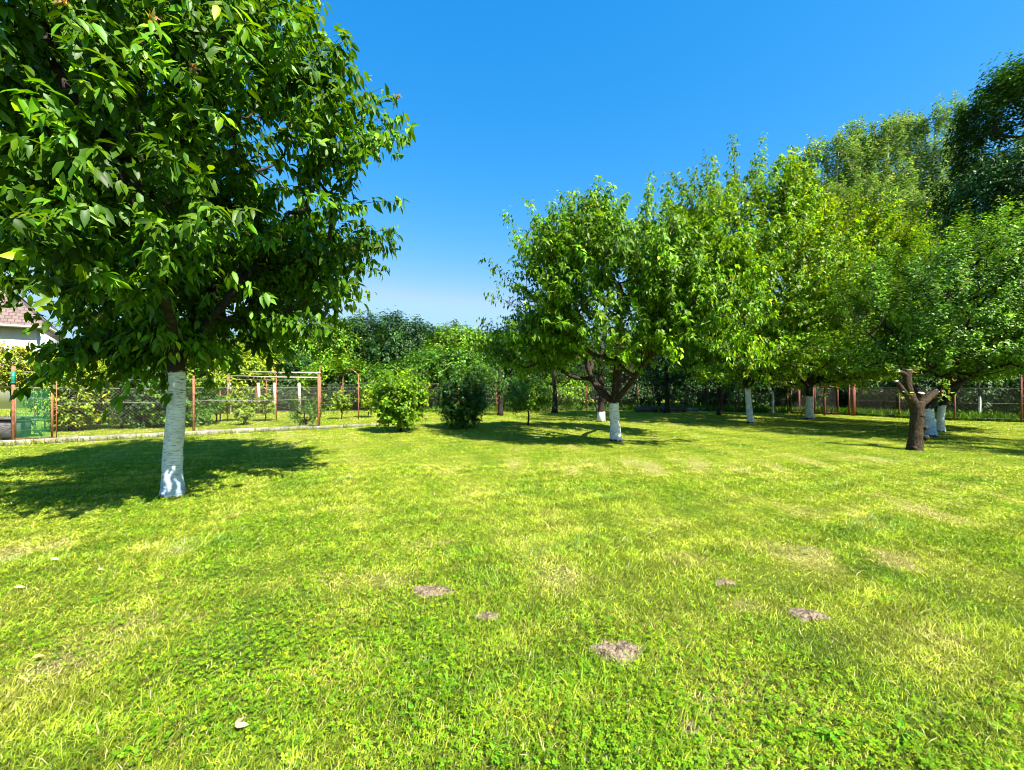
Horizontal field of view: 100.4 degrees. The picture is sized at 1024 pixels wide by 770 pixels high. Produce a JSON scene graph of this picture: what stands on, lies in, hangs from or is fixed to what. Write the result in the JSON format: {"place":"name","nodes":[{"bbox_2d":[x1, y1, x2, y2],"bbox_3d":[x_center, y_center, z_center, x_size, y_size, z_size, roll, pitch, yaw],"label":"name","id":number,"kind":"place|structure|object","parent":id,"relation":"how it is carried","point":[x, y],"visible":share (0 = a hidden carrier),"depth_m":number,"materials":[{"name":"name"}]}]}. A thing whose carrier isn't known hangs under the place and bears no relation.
{"place":"outdoors","nodes":[
{"label":"outdoors","id":0,"kind":"place"},
{"bbox_2d":[0,398,1023,769],"bbox_3d":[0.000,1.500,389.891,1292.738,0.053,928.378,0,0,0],"label":"ground","id":1,"kind":"structure","parent":0,"point":[366,608],"depth_m":3.19,"materials":[{"name":"green plant"}]},
{"bbox_2d":[0,416,34,439],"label":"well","id":2,"kind":"object","parent":1,"relation":"on","point":[24,427],"visible":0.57,"depth_m":11.53,"materials":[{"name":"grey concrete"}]},
{"bbox_2d":[0,341,36,415],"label":"shrub","id":3,"kind":"object","parent":1,"relation":"on","point":[16,362],"visible":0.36,"depth_m":16.46,"materials":[{"name":"green plant"}]},
{"bbox_2d":[0,290,65,408],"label":"house","id":4,"kind":"structure","parent":1,"relation":"on","point":[13,325],"depth_m":27.48,"materials":[{"name":"tile"}]},
{"bbox_2d":[15,371,56,437],"bbox_3d":[-12.261,0.595,10.983,0.776,1.910,0.025,0,0,-35],"label":"lattice post","id":5,"kind":"object","parent":1,"relation":"on","point":[53,405],"visible":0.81,"depth_m":11.19,"materials":[{"name":"metal"}]},
{"bbox_2d":[15,387,52,439],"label":"garden gate","id":6,"kind":"structure","parent":5,"relation":"attached to","point":[51,419],"depth_m":11.02,"materials":[{"name":"metal"}]},
{"bbox_2d":[17,351,117,431],"bbox_3d":[-14.434,0.146,13.992,2.374,2.956,2.392,0,0,0],"label":"shrub","id":7,"kind":"object","parent":1,"relation":"on","point":[42,403],"visible":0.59,"depth_m":13.61,"materials":[{"name":"green plant"}]},
{"bbox_2d":[109,734,146,760],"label":"weed","id":8,"kind":"object","parent":1,"relation":"on","point":[126,751],"visible":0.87,"depth_m":1.73,"materials":[{"name":"green plant"}]},
{"bbox_2d":[101,365,188,428],"bbox_3d":[-12.879,0.503,15.028,2.354,2.680,2.308,0,0,0],"label":"shrub","id":9,"kind":"object","parent":1,"relation":"on","point":[120,421],"visible":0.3,"depth_m":14.40,"materials":[{"name":"green plant"}]},
{"bbox_2d":[130,367,228,427],"bbox_3d":[-11.966,0.440,15.392,2.725,2.698,2.898,0,0,0],"label":"shrub","id":10,"kind":"object","parent":1,"relation":"on","point":[201,405],"visible":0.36,"depth_m":15.52,"materials":[{"name":"green plant"}]},
{"bbox_2d":[0,423,378,445],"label":"kerb","id":11,"kind":"structure","parent":1,"relation":"on","point":[93,437],"depth_m":12.22,"materials":[{"name":"concrete"}]},
{"bbox_2d":[10,366,318,439],"bbox_3d":[-11.182,0.560,11.716,10.905,2.080,0.094,0,0,-34],"label":"wire fence","id":12,"kind":"object","parent":11,"relation":"on","point":[13,378],"visible":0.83,"depth_m":12.79,"materials":[{"name":"metal"}]},
{"bbox_2d":[0,422,383,444],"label":"kerb grass","id":13,"kind":"structure","parent":1,"relation":"on","point":[123,437],"depth_m":12.30,"materials":[{"name":"green plant"}]},
{"bbox_2d":[152,339,258,409],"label":"broadleaf tree","id":14,"kind":"object","parent":1,"relation":"on","point":[215,376],"visible":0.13,"depth_m":23.06,"materials":[{"name":"green plant"}]},
{"bbox_2d":[0,0,419,498],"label":"cherry tree","id":15,"kind":"object","parent":1,"relation":"on","point":[114,204],"visible":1,"depth_m":4.45,"materials":[{"name":"green plant"}]},
{"bbox_2d":[199,394,234,421],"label":"grape vine","id":16,"kind":"object","parent":1,"relation":"on","point":[223,410],"visible":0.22,"depth_m":17.16,"materials":[{"name":"green plant"}]},
{"bbox_2d":[224,384,254,420],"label":"grape vine","id":17,"kind":"object","parent":1,"relation":"on","point":[237,397],"visible":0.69,"depth_m":17.43,"materials":[{"name":"green plant"}]},
{"bbox_2d":[228,404,254,424],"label":"grape vine","id":18,"kind":"object","parent":1,"relation":"on","point":[246,415],"visible":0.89,"depth_m":15.88,"materials":[{"name":"green plant"}]},
{"bbox_2d":[235,717,249,727],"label":"fallen leaf","id":19,"kind":"object","parent":1,"relation":"on","point":[239,723],"visible":1,"depth_m":1.84,"materials":[{"name":"white plant"}]},
{"bbox_2d":[200,341,289,410],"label":"broadleaf tree","id":20,"kind":"object","parent":1,"relation":"on","point":[254,367],"visible":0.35,"depth_m":23.71,"materials":[{"name":"green plant"}]},
{"bbox_2d":[253,392,277,420],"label":"grape vine","id":21,"kind":"object","parent":1,"relation":"on","point":[266,406],"visible":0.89,"depth_m":17.58,"materials":[{"name":"green plant"}]},
{"bbox_2d":[229,366,320,425],"bbox_3d":[-10.214,0.292,18.628,3.439,2.515,8.645,0,0,-24],"label":"pergola","id":22,"kind":"object","parent":1,"relation":"on","point":[276,377],"visible":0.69,"depth_m":16.72,"materials":[{"name":"wood"}]},
{"bbox_2d":[249,366,324,410],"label":"bush","id":23,"kind":"object","parent":1,"relation":"on","point":[290,383],"visible":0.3,"depth_m":24.23,"materials":[{"name":"green plant"}]},
{"bbox_2d":[268,349,323,403],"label":"broadleaf tree","id":24,"kind":"object","parent":1,"relation":"on","point":[294,367],"visible":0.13,"depth_m":25.33,"materials":[{"name":"green plant"}]},
{"bbox_2d":[260,325,337,362],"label":"broadleaf tree","id":25,"kind":"object","parent":1,"relation":"on","point":[308,352],"visible":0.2,"depth_m":27.73,"materials":[{"name":"green plant"}]},
{"bbox_2d":[288,395,325,425],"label":"shrub","id":26,"kind":"object","parent":1,"relation":"on","point":[305,411],"visible":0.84,"depth_m":15.06,"materials":[{"name":"green plant"}]},
{"bbox_2d":[295,370,370,410],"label":"bush","id":27,"kind":"object","parent":1,"relation":"on","point":[345,384],"visible":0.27,"depth_m":24.79,"materials":[{"name":"green plant"}]},
{"bbox_2d":[291,354,376,410],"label":"broadleaf tree","id":28,"kind":"object","parent":1,"relation":"on","point":[334,368],"visible":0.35,"depth_m":24.42,"materials":[{"name":"green plant"}]},
{"bbox_2d":[328,390,355,418],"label":"grape vine","id":29,"kind":"object","parent":1,"relation":"on","point":[337,404],"visible":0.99,"depth_m":18.66,"materials":[{"name":"green plant"}]},
{"bbox_2d":[308,316,381,368],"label":"broadleaf tree","id":30,"kind":"object","parent":1,"relation":"on","point":[341,344],"visible":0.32,"depth_m":28.45,"materials":[{"name":"green plant"}]},
{"bbox_2d":[342,368,358,419],"bbox_3d":[-7.682,0.367,20.231,0.044,2.365,4.138,0,0,-30],"label":"vine trellis","id":31,"kind":"object","parent":1,"relation":"on","point":[358,389],"visible":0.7,"depth_m":18.45,"materials":[{"name":"metal"}]},
{"bbox_2d":[355,385,375,417],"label":"grape vine","id":32,"kind":"object","parent":1,"relation":"on","point":[365,396],"visible":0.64,"depth_m":19.46,"materials":[{"name":"green plant"}]},
{"bbox_2d":[326,308,415,405],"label":"broadleaf tree","id":33,"kind":"object","parent":1,"relation":"on","point":[362,328],"visible":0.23,"depth_m":29.27,"materials":[{"name":"green plant"}]},
{"bbox_2d":[346,358,419,406],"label":"broadleaf tree","id":34,"kind":"object","parent":1,"relation":"on","point":[363,379],"visible":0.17,"depth_m":24.61,"materials":[{"name":"green plant"}]},
{"bbox_2d":[363,366,435,431],"bbox_3d":[-3.548,0.487,13.650,2.045,2.196,1.975,0,0,40],"label":"shrub","id":35,"kind":"object","parent":1,"relation":"on","point":[394,389],"visible":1,"depth_m":13.15,"materials":[{"name":"green plant"}]},
{"bbox_2d":[356,305,444,368],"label":"broadleaf tree","id":36,"kind":"object","parent":1,"relation":"on","point":[377,352],"visible":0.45,"depth_m":28.37,"materials":[{"name":"green plant"}]},
{"bbox_2d":[370,364,447,407],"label":"bush","id":37,"kind":"object","parent":1,"relation":"on","point":[402,377],"visible":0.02,"depth_m":25.63,"materials":[{"name":"green plant"}]},
{"bbox_2d":[191,386,661,412],"bbox_3d":[-3.969,0.825,23.708,26.209,1.550,0.505,0,0,-7],"label":"wire fence","id":38,"kind":"object","parent":1,"relation":"on","point":[255,391],"visible":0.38,"depth_m":23.47,"materials":[{"name":"metal"}]},
{"bbox_2d":[395,343,463,407],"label":"broadleaf tree","id":39,"kind":"object","parent":1,"relation":"on","point":[409,360],"visible":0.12,"depth_m":26.17,"materials":[{"name":"green plant"}]},
{"bbox_2d":[411,585,455,598],"bbox_3d":[-0.574,1.495,3.101,0.354,0.051,0.190,0,0,0],"label":"molehill","id":40,"kind":"object","parent":1,"relation":"on","point":[425,590],"visible":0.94,"depth_m":3.09,"materials":[{"name":"soil"}]},
{"bbox_2d":[408,342,485,407],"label":"broadleaf tree","id":41,"kind":"object","parent":1,"relation":"on","point":[431,369],"visible":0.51,"depth_m":24.07,"materials":[{"name":"green plant"}]},
{"bbox_2d":[423,319,486,357],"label":"broadleaf tree","id":42,"kind":"object","parent":1,"relation":"on","point":[455,332],"visible":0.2,"depth_m":28.77,"materials":[{"name":"green plant"}]},
{"bbox_2d":[433,361,491,429],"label":"shrub","id":43,"kind":"object","parent":1,"relation":"on","point":[467,412],"visible":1,"depth_m":14.42,"materials":[{"name":"green plant"}]},
{"bbox_2d":[447,325,507,403],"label":"broadleaf tree","id":44,"kind":"object","parent":1,"relation":"on","point":[467,334],"visible":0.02,"depth_m":29.50,"materials":[{"name":"green plant"}]},
{"bbox_2d":[447,365,519,408],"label":"bush","id":45,"kind":"object","parent":1,"relation":"on","point":[495,400],"visible":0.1,"depth_m":26.37,"materials":[{"name":"green plant"}]},
{"bbox_2d":[473,612,498,620],"bbox_3d":[-0.166,1.494,2.763,0.185,0.042,0.097,0,0,0],"label":"molehill","id":46,"kind":"object","parent":1,"relation":"on","point":[486,616],"visible":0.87,"depth_m":2.75,"materials":[{"name":"soil"}]},
{"bbox_2d":[482,741,507,758],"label":"weed","id":47,"kind":"object","parent":1,"relation":"on","point":[492,745],"visible":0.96,"depth_m":1.74,"materials":[{"name":"green plant"}]},
{"bbox_2d":[469,347,529,415],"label":"fruit tree","id":48,"kind":"object","parent":1,"relation":"on","point":[498,376],"visible":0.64,"depth_m":20.82,"materials":[{"name":"green plant"}]},
{"bbox_2d":[0,447,1023,769],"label":"clover","id":49,"kind":"object","parent":1,"relation":"on","point":[798,733],"visible":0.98,"depth_m":2.17,"materials":[{"name":"green plant"}]},
{"bbox_2d":[477,328,551,405],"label":"broadleaf tree","id":50,"kind":"object","parent":1,"relation":"on","point":[505,372],"visible":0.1,"depth_m":27.16,"materials":[{"name":"green plant"}]},
{"bbox_2d":[501,372,555,425],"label":"little tree","id":51,"kind":"object","parent":1,"relation":"on","point":[522,399],"visible":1,"depth_m":15.55,"materials":[{"name":"green plant"}]},
{"bbox_2d":[508,345,587,392],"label":"broadleaf tree","id":52,"kind":"object","parent":1,"relation":"on","point":[547,374],"visible":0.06,"depth_m":27.96,"materials":[{"name":"green plant"}]},
{"bbox_2d":[523,344,582,412],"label":"fruit tree","id":53,"kind":"object","parent":1,"relation":"on","point":[553,384],"visible":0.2,"depth_m":22.62,"materials":[{"name":"green plant"}]},
{"bbox_2d":[524,374,591,407],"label":"bush","id":54,"kind":"object","parent":1,"relation":"on","point":[573,397],"visible":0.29,"depth_m":27.41,"materials":[{"name":"green plant"}]},
{"bbox_2d":[556,342,610,405],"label":"broadleaf tree","id":55,"kind":"object","parent":1,"relation":"on","point":[581,385],"visible":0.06,"depth_m":29.13,"materials":[{"name":"green plant"}]},
{"bbox_2d":[564,312,636,421],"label":"fruit tree","id":56,"kind":"object","parent":1,"relation":"on","point":[601,417],"visible":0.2,"depth_m":17.29,"materials":[{"name":"green plant"}]},
{"bbox_2d":[587,640,645,666],"bbox_3d":[0.597,1.476,2.400,0.290,0.061,0.249,0,0,-37],"label":"molehill","id":57,"kind":"object","parent":1,"relation":"on","point":[620,647],"visible":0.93,"depth_m":2.37,"materials":[{"name":"soil"}]},
{"bbox_2d":[584,325,661,398],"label":"broadleaf tree","id":58,"kind":"object","parent":1,"relation":"on","point":[614,354],"visible":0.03,"depth_m":29.17,"materials":[{"name":"green plant"}]},
{"bbox_2d":[585,370,669,406],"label":"bush","id":59,"kind":"object","parent":1,"relation":"on","point":[626,399],"visible":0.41,"depth_m":27.87,"materials":[{"name":"green plant"}]},
{"bbox_2d":[466,171,790,441],"bbox_3d":[2.821,-2.133,11.255,8.285,7.384,6.331,0,0,0],"label":"cherry tree","id":60,"kind":"object","parent":1,"relation":"on","point":[680,289],"visible":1,"depth_m":9.77,"materials":[{"name":"green plant"}]},
{"bbox_2d":[635,406,657,411],"bbox_3d":[7.412,1.340,23.529,1.120,0.300,0.550,0,0,0],"label":"planter","id":61,"kind":"object","parent":1,"relation":"on","point":[653,409],"visible":0.97,"depth_m":23.25,"materials":[{"name":"grey wood"}]},
{"bbox_2d":[630,321,703,405],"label":"broadleaf tree","id":62,"kind":"object","parent":1,"relation":"on","point":[660,368],"visible":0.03,"depth_m":27.82,"materials":[{"name":"green plant"}]},
{"bbox_2d":[631,329,707,412],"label":"fruit tree","id":63,"kind":"object","parent":1,"relation":"on","point":[656,376],"visible":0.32,"depth_m":22.50,"materials":[{"name":"green plant"}]},
{"bbox_2d":[659,406,686,411],"bbox_3d":[8.882,1.340,23.529,1.320,0.300,0.550,0,0,0],"label":"planter","id":64,"kind":"object","parent":1,"relation":"on","point":[682,409],"visible":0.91,"depth_m":23.25,"materials":[{"name":"grey wood"}]},
{"bbox_2d":[676,719,703,740],"bbox_3d":[0.765,1.491,1.852,0.129,0.037,0.107,0,0,10],"label":"molehill","id":65,"kind":"object","parent":1,"relation":"on","point":[688,726],"visible":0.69,"depth_m":1.84,"materials":[{"name":"soil"}]},
{"bbox_2d":[650,362,743,406],"bbox_3d":[12.161,-0.175,27.449,6.697,3.847,3.142,0,0,0],"label":"bush","id":66,"kind":"object","parent":1,"relation":"on","point":[692,395],"visible":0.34,"depth_m":26.95,"materials":[{"name":"green plant"}]},
{"bbox_2d":[686,356,754,414],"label":"fruit tree","id":67,"kind":"object","parent":1,"relation":"on","point":[719,411],"visible":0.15,"depth_m":21.36,"materials":[{"name":"green plant"}]},
{"bbox_2d":[715,578,735,584],"bbox_3d":[1.599,1.477,3.212,0.152,0.049,0.089,0,0,0],"label":"molehill","id":68,"kind":"object","parent":1,"relation":"on","point":[723,581],"visible":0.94,"depth_m":3.19,"materials":[{"name":"soil"}]},
{"bbox_2d":[662,385,789,412],"bbox_3d":[11.800,0.775,23.950,6.500,1.650,0.052,0,0,31],"label":"wire fence","id":69,"kind":"object","parent":1,"relation":"on","point":[735,398],"visible":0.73,"depth_m":23.52,"materials":[{"name":"metal"}]},
{"bbox_2d":[791,386,837,412],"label":"double gate","id":70,"kind":"structure","parent":69,"relation":"attached to","point":[814,398],"depth_m":21.80,"materials":[{"name":"metal"}]},
{"bbox_2d":[646,131,890,422],"bbox_3d":[9.211,-4.192,16.942,8.956,11.513,7.582,0,0,0],"label":"cherry tree","id":71,"kind":"object","parent":1,"relation":"on","point":[792,207],"visible":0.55,"depth_m":15.09,"materials":[{"name":"green plant"}]},
{"bbox_2d":[716,361,822,407],"bbox_3d":[15.560,-0.068,25.991,6.774,3.784,3.048,0,0,0],"label":"bush","id":72,"kind":"object","parent":1,"relation":"on","point":[778,395],"visible":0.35,"depth_m":25.43,"materials":[{"name":"green plant"}]},
{"bbox_2d":[755,369,792,412],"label":"young tree","id":73,"kind":"object","parent":1,"relation":"on","point":[772,393],"visible":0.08,"depth_m":22.61,"materials":[{"name":"green plant"}]},
{"bbox_2d":[787,607,830,621],"bbox_3d":[1.921,1.479,2.772,0.250,0.054,0.149,0,0,-8],"label":"molehill","id":74,"kind":"object","parent":1,"relation":"on","point":[802,612],"visible":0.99,"depth_m":2.74,"materials":[{"name":"soil"}]},
{"bbox_2d":[781,134,838,301],"bbox_3d":[27.957,-11.023,39.899,6.142,25.156,6.579,0,0,0],"label":"poplar tree","id":75,"kind":"object","parent":1,"relation":"on","point":[813,154],"visible":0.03,"depth_m":39.35,"materials":[{"name":"green plant"}]},
{"bbox_2d":[784,362,861,408],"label":"bush","id":76,"kind":"object","parent":1,"relation":"on","point":[842,402],"visible":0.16,"depth_m":24.02,"materials":[{"name":"green plant"}]},
{"bbox_2d":[823,384,825,414],"bbox_3d":[15.421,0.740,21.053,0.096,1.720,0.096,0,0,22],"label":"gate post","id":77,"kind":"object","parent":1,"relation":"on","point":[824,404],"visible":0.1,"depth_m":21.02,"materials":[{"name":"metal"}]},
{"bbox_2d":[800,177,859,309],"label":"poplar tree","id":78,"kind":"object","parent":1,"relation":"on","point":[841,194],"visible":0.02,"depth_m":33.98,"materials":[{"name":"green plant"}]},
{"bbox_2d":[718,181,943,418],"bbox_3d":[13.809,-3.664,19.088,9.011,10.430,7.754,0,0,0],"label":"cherry tree","id":79,"kind":"object","parent":1,"relation":"on","point":[837,380],"visible":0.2,"depth_m":18.85,"materials":[{"name":"green plant"}]},
{"bbox_2d":[816,727,847,745],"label":"weed","id":80,"kind":"object","parent":1,"relation":"on","point":[824,737],"visible":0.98,"depth_m":1.79,"materials":[{"name":"green plant"}]},
{"bbox_2d":[804,125,872,309],"bbox_3d":[28.671,-10.626,38.039,6.644,24.363,6.665,0,0,0],"label":"poplar tree","id":81,"kind":"object","parent":1,"relation":"on","point":[852,155],"visible":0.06,"depth_m":37.41,"materials":[{"name":"green plant"}]},
{"bbox_2d":[851,383,854,415],"bbox_3d":[16.552,0.665,20.690,0.159,1.870,0.159,0,0,-23],"label":"gate post","id":82,"kind":"object","parent":1,"relation":"on","point":[852,401],"visible":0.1,"depth_m":20.66,"materials":[{"name":"metal"}]},
{"bbox_2d":[830,114,876,186],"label":"poplar tree","id":83,"kind":"object","parent":1,"relation":"on","point":[859,126],"visible":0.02,"depth_m":42.61,"materials":[{"name":"green plant"}]},
{"bbox_2d":[824,292,883,398],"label":"broadleaf tree","id":84,"kind":"object","parent":1,"relation":"on","point":[858,308],"visible":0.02,"depth_m":25.31,"materials":[{"name":"green plant"}]},
{"bbox_2d":[835,120,892,300],"bbox_3d":[31.749,-11.085,38.959,6.482,25.278,6.946,0,0,0],"label":"poplar tree","id":85,"kind":"object","parent":1,"relation":"on","point":[867,143],"visible":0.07,"depth_m":37.94,"materials":[{"name":"green plant"}]},
{"bbox_2d":[834,172,912,312],"bbox_3d":[29.087,-7.640,33.959,6.244,18.394,6.520,0,0,25],"label":"poplar tree","id":86,"kind":"object","parent":1,"relation":"on","point":[877,194],"visible":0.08,"depth_m":33.27,"materials":[{"name":"green plant"}]},
{"bbox_2d":[840,366,932,410],"bbox_3d":[19.656,0.141,22.571,4.718,3.616,3.193,0,0,0],"label":"bush","id":87,"kind":"object","parent":1,"relation":"on","point":[865,396],"visible":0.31,"depth_m":21.94,"materials":[{"name":"green plant"}]},
{"bbox_2d":[857,111,920,288],"bbox_3d":[33.264,-11.493,37.866,6.212,26.097,6.524,0,0,0],"label":"poplar tree","id":88,"kind":"object","parent":1,"relation":"on","point":[903,178],"visible":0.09,"depth_m":37.82,"materials":[{"name":"green plant"}]},
{"bbox_2d":[877,107,927,191],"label":"poplar tree","id":89,"kind":"object","parent":1,"relation":"on","point":[911,118],"visible":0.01,"depth_m":42.61,"materials":[{"name":"green plant"}]},
{"bbox_2d":[893,717,920,743],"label":"weed","id":90,"kind":"object","parent":1,"relation":"on","point":[901,721],"visible":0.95,"depth_m":1.81,"materials":[{"name":"green plant"}]},
{"bbox_2d":[886,106,937,247],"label":"poplar tree","id":91,"kind":"object","parent":1,"relation":"on","point":[920,141],"visible":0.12,"depth_m":39.15,"materials":[{"name":"green plant"}]},
{"bbox_2d":[813,195,1023,436],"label":"apple tree","id":92,"kind":"object","parent":1,"relation":"on","point":[1004,340],"visible":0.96,"depth_m":11.83,"materials":[{"name":"green plant"}]},
{"bbox_2d":[884,361,956,450],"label":"pruned tree","id":93,"kind":"object","parent":1,"relation":"on","point":[917,428],"visible":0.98,"depth_m":9.85,"materials":[{"name":"brown plant"}]},
{"bbox_2d":[899,176,954,301],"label":"poplar tree","id":94,"kind":"object","parent":1,"relation":"on","point":[913,203],"visible":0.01,"depth_m":33.81,"materials":[{"name":"green plant"}]},
{"bbox_2d":[878,370,980,413],"bbox_3d":[20.666,0.270,21.055,4.314,3.525,3.327,0,0,-17],"label":"bush","id":95,"kind":"object","parent":1,"relation":"on","point":[925,385],"visible":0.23,"depth_m":20.43,"materials":[{"name":"green plant"}]},
{"bbox_2d":[915,93,952,241],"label":"poplar tree","id":96,"kind":"object","parent":1,"relation":"on","point":[939,121],"visible":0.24,"depth_m":37.59,"materials":[{"name":"green plant"}]},
{"bbox_2d":[850,375,1022,421],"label":"wire fence","id":97,"kind":"object","parent":1,"relation":"on","point":[955,403],"visible":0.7,"depth_m":17.79,"materials":[{"name":"metal"}]},
{"bbox_2d":[853,225,1023,431],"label":"apple tree","id":98,"kind":"object","parent":1,"relation":"on","point":[940,417],"visible":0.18,"depth_m":13.55,"materials":[{"name":"green plant"}]},
{"bbox_2d":[936,90,973,286],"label":"poplar tree","id":99,"kind":"object","parent":1,"relation":"on","point":[952,108],"depth_m":38.88,"materials":[{"name":"green plant"}]},
{"bbox_2d":[908,49,1023,295],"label":"great tree","id":100,"kind":"object","parent":1,"relation":"on","point":[987,179],"visible":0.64,"depth_m":25.10,"materials":[{"name":"green plant"}]},
{"bbox_2d":[927,375,1023,414],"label":"bush","id":101,"kind":"object","parent":1,"relation":"on","point":[983,387],"visible":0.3,"depth_m":19.67,"materials":[{"name":"green plant"}]},
{"bbox_2d":[941,372,1019,413],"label":"young tree","id":102,"kind":"object","parent":1,"relation":"on","point":[978,391],"visible":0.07,"depth_m":18.71,"materials":[{"name":"green plant"}]},
{"bbox_2d":[976,371,1023,414],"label":"bush","id":103,"kind":"object","parent":1,"relation":"on","point":[1015,383],"visible":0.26,"depth_m":19.38,"materials":[{"name":"green plant"}]},
{"bbox_2d":[0,0,1023,359],"label":"sky","id":104,"kind":"structure","parent":0,"point":[510,101],"materials":[{"name":"blue"}]},
{"bbox_2d":[419,402,1023,421],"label":"tall grass","id":105,"kind":"structure","parent":0,"point":[973,416],"depth_m":21.69,"materials":[{"name":"green plant"}]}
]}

